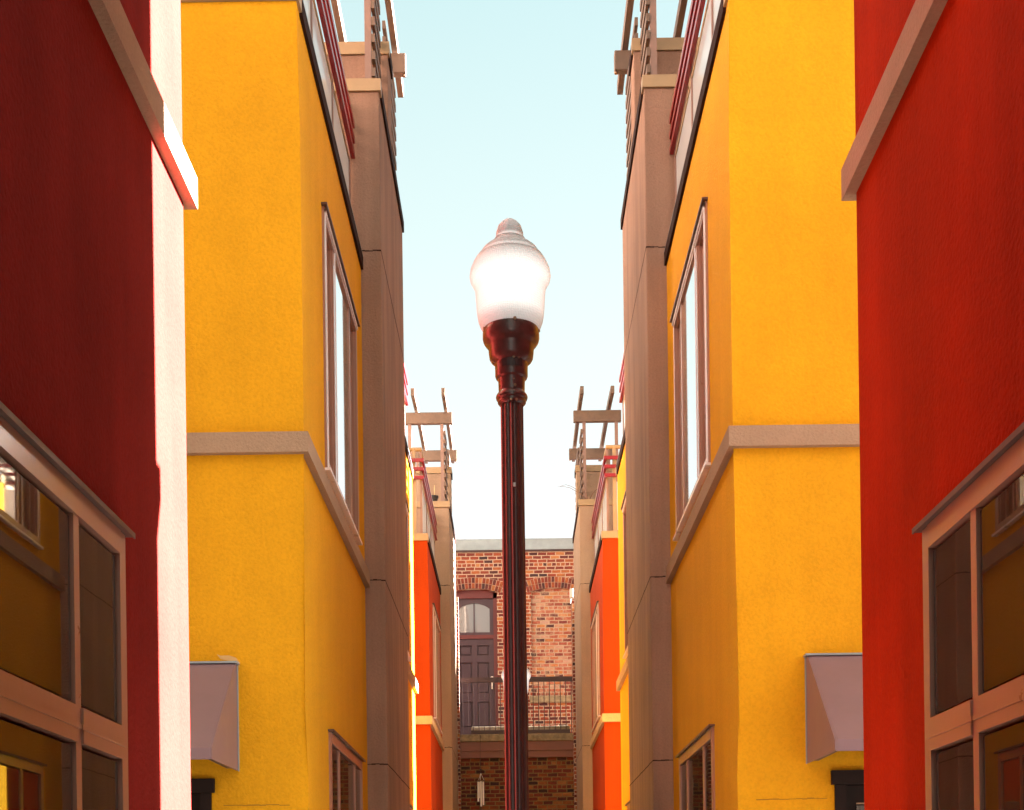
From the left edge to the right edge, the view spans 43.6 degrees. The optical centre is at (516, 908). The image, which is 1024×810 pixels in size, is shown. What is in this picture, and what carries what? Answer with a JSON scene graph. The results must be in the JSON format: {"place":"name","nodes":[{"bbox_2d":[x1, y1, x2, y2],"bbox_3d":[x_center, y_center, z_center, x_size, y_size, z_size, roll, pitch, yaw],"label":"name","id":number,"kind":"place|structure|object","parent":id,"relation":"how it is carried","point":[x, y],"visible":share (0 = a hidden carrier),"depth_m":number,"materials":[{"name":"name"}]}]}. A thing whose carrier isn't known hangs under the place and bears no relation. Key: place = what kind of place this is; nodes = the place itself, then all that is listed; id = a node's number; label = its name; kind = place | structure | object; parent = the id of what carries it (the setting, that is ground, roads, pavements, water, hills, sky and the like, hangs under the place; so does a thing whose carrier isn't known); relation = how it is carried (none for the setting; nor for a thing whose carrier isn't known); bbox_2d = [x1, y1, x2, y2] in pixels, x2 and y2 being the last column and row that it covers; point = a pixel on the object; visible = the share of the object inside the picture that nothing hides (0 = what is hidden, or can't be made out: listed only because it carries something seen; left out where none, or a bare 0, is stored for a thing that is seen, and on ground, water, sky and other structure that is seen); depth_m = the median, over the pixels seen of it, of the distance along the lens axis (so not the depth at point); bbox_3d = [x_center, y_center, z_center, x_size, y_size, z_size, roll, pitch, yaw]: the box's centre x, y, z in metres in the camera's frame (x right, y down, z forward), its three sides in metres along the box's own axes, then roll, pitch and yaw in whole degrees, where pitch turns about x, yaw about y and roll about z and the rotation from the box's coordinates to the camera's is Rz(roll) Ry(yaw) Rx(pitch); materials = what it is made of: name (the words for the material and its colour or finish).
{"place":"outdoors","nodes":[
{"label":"outdoors","id":0,"kind":"place"},
{"bbox_2d":[0,0,197,809],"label":"terrace house","id":1,"kind":"structure","parent":0,"point":[98,187],"depth_m":4.44,"materials":[{"name":"red paint"}]},
{"bbox_2d":[0,401,134,809],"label":"window","id":2,"kind":"structure","parent":1,"relation":"in","point":[63,562],"depth_m":4.05,"materials":[{"name":"brown glass"}]},
{"bbox_2d":[181,0,418,809],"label":"terrace house","id":3,"kind":"structure","parent":0,"point":[303,686],"depth_m":8.90,"materials":[{"name":"yellow paint"}]},
{"bbox_2d":[191,778,214,809],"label":"door","id":4,"kind":"structure","parent":3,"relation":"in","point":[202,789],"depth_m":8.88,"materials":[{"name":"black paint"}]},
{"bbox_2d":[321,202,361,544],"bbox_3d":[-1.514,-4.458,11.009,0.107,2.078,2.107,-1,0,0],"label":"window","id":5,"kind":"structure","parent":3,"relation":"in","point":[341,323],"depth_m":10.86,"materials":[{"name":"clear glass"}]},
{"bbox_2d":[328,729,365,809],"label":"window","id":6,"kind":"structure","parent":3,"relation":"in","point":[345,763],"depth_m":10.80,"materials":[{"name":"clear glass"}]},
{"bbox_2d":[331,0,406,176],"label":"pergola","id":7,"kind":"object","parent":3,"relation":"on","point":[371,26],"visible":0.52,"depth_m":14.43,"materials":[{"name":"paint"}]},
{"bbox_2d":[406,498,411,660],"bbox_3d":[-1.514,-4.458,16.670,0.107,2.078,2.107,-1,0,0],"label":"window","id":8,"kind":"structure","parent":3,"relation":"in","point":[407,507],"depth_m":17.63,"materials":[{"name":"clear glass"}]},
{"bbox_2d":[408,447,458,809],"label":"terrace house","id":9,"kind":"structure","parent":0,"point":[435,653],"depth_m":24.09,"materials":[{"name":"orange paint"}]},
{"bbox_2d":[405,388,456,500],"bbox_3d":[-1.780,-9.219,27.007,0.970,2.112,3.854,-1,0,0],"label":"pergola","id":10,"kind":"object","parent":9,"relation":"on","point":[445,455],"visible":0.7,"depth_m":26.00,"materials":[{"name":"paint"}]},
{"bbox_2d":[432,603,442,733],"bbox_3d":[-1.514,-4.458,24.057,0.107,2.078,2.107,-1,0,0],"label":"window","id":11,"kind":"structure","parent":9,"relation":"in","point":[436,626],"depth_m":23.97,"materials":[{"name":"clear glass"}]},
{"bbox_2d":[431,485,437,500],"bbox_3d":[-1.673,-8.337,25.800,0.200,0.384,0.200,-1,0,0],"label":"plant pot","id":12,"kind":"object","parent":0,"point":[434,497],"visible":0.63,"depth_m":25.73,"materials":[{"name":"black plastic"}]},
{"bbox_2d":[315,0,706,538],"label":"sky","id":13,"kind":"structure","parent":0,"point":[514,109],"materials":[{"name":"blue"}]},
{"bbox_2d":[572,445,621,809],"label":"terrace house","id":14,"kind":"structure","parent":0,"point":[597,652],"depth_m":23.96,"materials":[{"name":"orange paint"}]},
{"bbox_2d":[561,485,596,498],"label":"bare twigs","id":15,"kind":"object","parent":14,"relation":"on","point":[580,493],"visible":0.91,"depth_m":25.80,"materials":[{"name":"brown plant"}]},
{"bbox_2d":[569,386,620,501],"bbox_3d":[1.650,-9.263,27.007,0.970,2.112,3.854,-1,0,0],"label":"pergola","id":16,"kind":"object","parent":14,"relation":"on","point":[580,453],"visible":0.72,"depth_m":26.00,"materials":[{"name":"paint"}]},
{"bbox_2d":[590,601,600,731],"bbox_3d":[1.509,-4.497,24.057,0.107,2.078,2.107,-1,0,0],"label":"window","id":17,"kind":"structure","parent":14,"relation":"in","point":[595,623],"depth_m":23.99,"materials":[{"name":"clear glass"}]},
{"bbox_2d":[616,0,863,809],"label":"terrace house","id":18,"kind":"structure","parent":0,"point":[739,683],"depth_m":8.90,"materials":[{"name":"yellow paint"}]},
{"bbox_2d":[621,490,627,658],"bbox_3d":[1.509,-4.497,16.670,0.107,2.078,2.107,-1,0,0],"label":"window","id":19,"kind":"structure","parent":18,"relation":"in","point":[623,507],"depth_m":17.62,"materials":[{"name":"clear glass"}]},
{"bbox_2d":[625,800,629,809],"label":"window","id":20,"kind":"structure","parent":18,"relation":"in","point":[627,804],"depth_m":17.38,"materials":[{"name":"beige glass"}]},
{"bbox_2d":[614,0,687,178],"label":"pergola","id":21,"kind":"object","parent":18,"relation":"on","point":[648,25],"visible":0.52,"depth_m":14.52,"materials":[{"name":"paint"}]},
{"bbox_2d":[670,197,710,540],"bbox_3d":[1.509,-4.497,11.009,0.107,2.078,2.107,-1,0,0],"label":"window","id":22,"kind":"structure","parent":18,"relation":"in","point":[689,318],"depth_m":10.86,"materials":[{"name":"white glass"}]},
{"bbox_2d":[675,724,714,809],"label":"window","id":23,"kind":"structure","parent":18,"relation":"in","point":[697,758],"depth_m":10.80,"materials":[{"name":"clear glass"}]},
{"bbox_2d":[831,770,863,809],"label":"door","id":24,"kind":"structure","parent":18,"relation":"in","point":[848,784],"depth_m":8.88,"materials":[{"name":"black paint"}]},
{"bbox_2d":[841,0,1023,809],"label":"terrace house","id":25,"kind":"structure","parent":0,"point":[932,177],"depth_m":4.62,"materials":[{"name":"red paint"}]},
{"bbox_2d":[912,422,1023,809],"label":"window","id":26,"kind":"structure","parent":25,"relation":"in","point":[973,539],"depth_m":4.26,"materials":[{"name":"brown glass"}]},
{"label":"path","id":27,"kind":"structure","parent":0,"visible":0},
{"bbox_2d":[470,218,550,809],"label":"street lamp","id":28,"kind":"object","parent":27,"relation":"on","point":[510,275],"visible":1,"depth_m":5.17,"materials":[{"name":"brown metal"}]},
{"bbox_2d":[501,668,530,693],"bbox_3d":[0.020,-0.604,14.133,0.400,4.395,0.400,-1,0,0],"label":"street lamp","id":29,"kind":"object","parent":27,"relation":"on","point":[528,675],"visible":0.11,"depth_m":14.07,"materials":[{"name":"white glass"}]},
{"bbox_3d":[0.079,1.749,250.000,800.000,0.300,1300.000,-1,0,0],"label":"ground","id":30,"kind":"structure","parent":0,"visible":0},
{"bbox_2d":[456,596,460,809],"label":"brick pier","id":31,"kind":"structure","parent":30,"relation":"on","point":[458,704],"depth_m":28.39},
{"bbox_2d":[455,538,573,809],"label":"brick building","id":32,"kind":"structure","parent":30,"relation":"on","point":[549,563],"depth_m":30.70,"materials":[{"name":"brick"}]},
{"bbox_2d":[458,599,493,634],"bbox_3d":[-1.022,-7.026,30.864,0.928,0.873,0.042,-1,0,0],"label":"transom window","id":33,"kind":"structure","parent":32,"relation":"in","point":[475,615],"depth_m":30.87,"materials":[{"name":"white glass"}]},
{"bbox_2d":[459,639,494,734],"bbox_3d":[-1.000,-5.320,30.848,0.928,2.345,0.134,-1,0,0],"label":"door","id":34,"kind":"structure","parent":32,"relation":"in","point":[476,656],"depth_m":30.84,"materials":[{"name":"purple paint"}]},
{"bbox_2d":[477,735,484,809],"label":"wind chime","id":35,"kind":"object","parent":32,"relation":"hanging from","point":[480,789],"visible":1,"depth_m":28.40,"materials":[{"name":"metal"}]},
{"bbox_2d":[571,599,576,809],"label":"brick pier","id":36,"kind":"structure","parent":30,"relation":"on","point":[573,697],"depth_m":28.39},
{"bbox_2d":[569,588,572,603],"bbox_3d":[1.216,-6.909,28.329,0.080,0.334,0.116,-1,0,0],"label":"wall light","id":37,"kind":"object","parent":36,"relation":"attached to","point":[571,592],"visible":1,"depth_m":28.27,"materials":[{"name":"glass"}]}
]}

